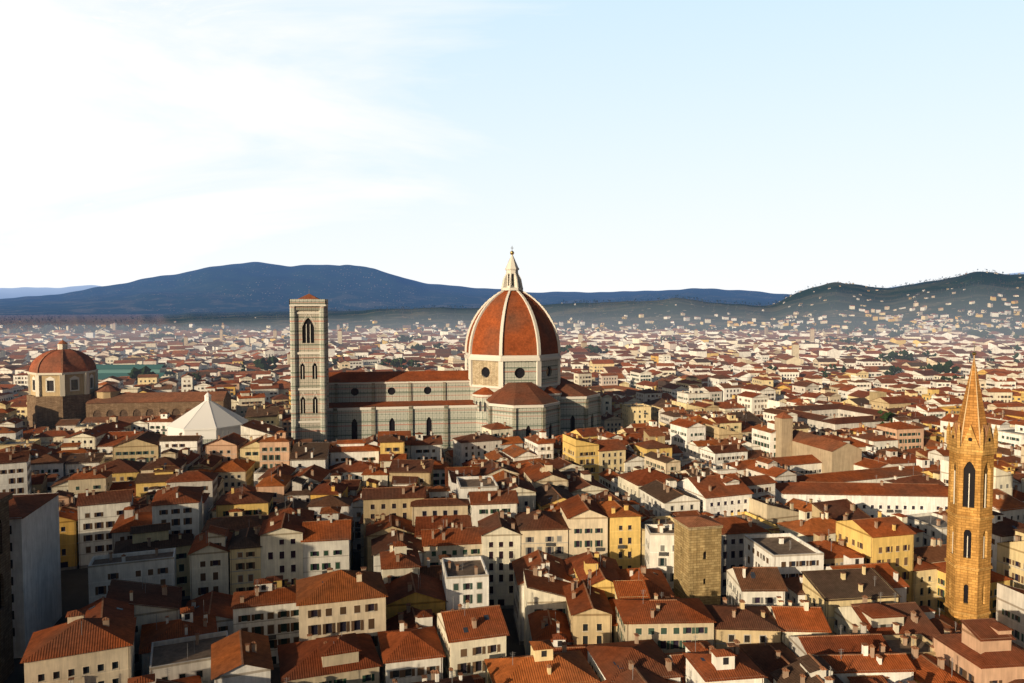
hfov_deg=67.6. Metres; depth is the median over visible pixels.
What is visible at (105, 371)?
mercato
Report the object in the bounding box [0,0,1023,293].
sky
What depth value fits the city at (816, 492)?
209.61 m
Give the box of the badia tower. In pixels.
[944,343,997,624]
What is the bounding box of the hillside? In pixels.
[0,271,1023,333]
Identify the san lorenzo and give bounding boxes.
[27,336,230,428]
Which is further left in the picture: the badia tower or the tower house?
the tower house
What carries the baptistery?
on the ground
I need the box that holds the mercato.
[96,364,177,380]
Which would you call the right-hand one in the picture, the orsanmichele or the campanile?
the campanile
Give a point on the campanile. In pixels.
(309, 364)
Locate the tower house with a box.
[673,515,722,604]
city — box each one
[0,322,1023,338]
[0,342,1023,682]
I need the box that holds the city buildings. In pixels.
[0,327,1023,369]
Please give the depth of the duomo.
411.96 m
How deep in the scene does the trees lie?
1868.26 m
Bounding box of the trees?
[0,269,1023,423]
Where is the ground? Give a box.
[0,262,1023,682]
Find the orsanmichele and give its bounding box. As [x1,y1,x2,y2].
[0,492,61,682]
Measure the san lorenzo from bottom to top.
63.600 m
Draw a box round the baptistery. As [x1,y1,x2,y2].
[166,392,247,443]
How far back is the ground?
5033.20 m
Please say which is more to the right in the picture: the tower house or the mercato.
the tower house
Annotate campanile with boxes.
[289,294,328,441]
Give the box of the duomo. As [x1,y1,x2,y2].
[327,251,600,458]

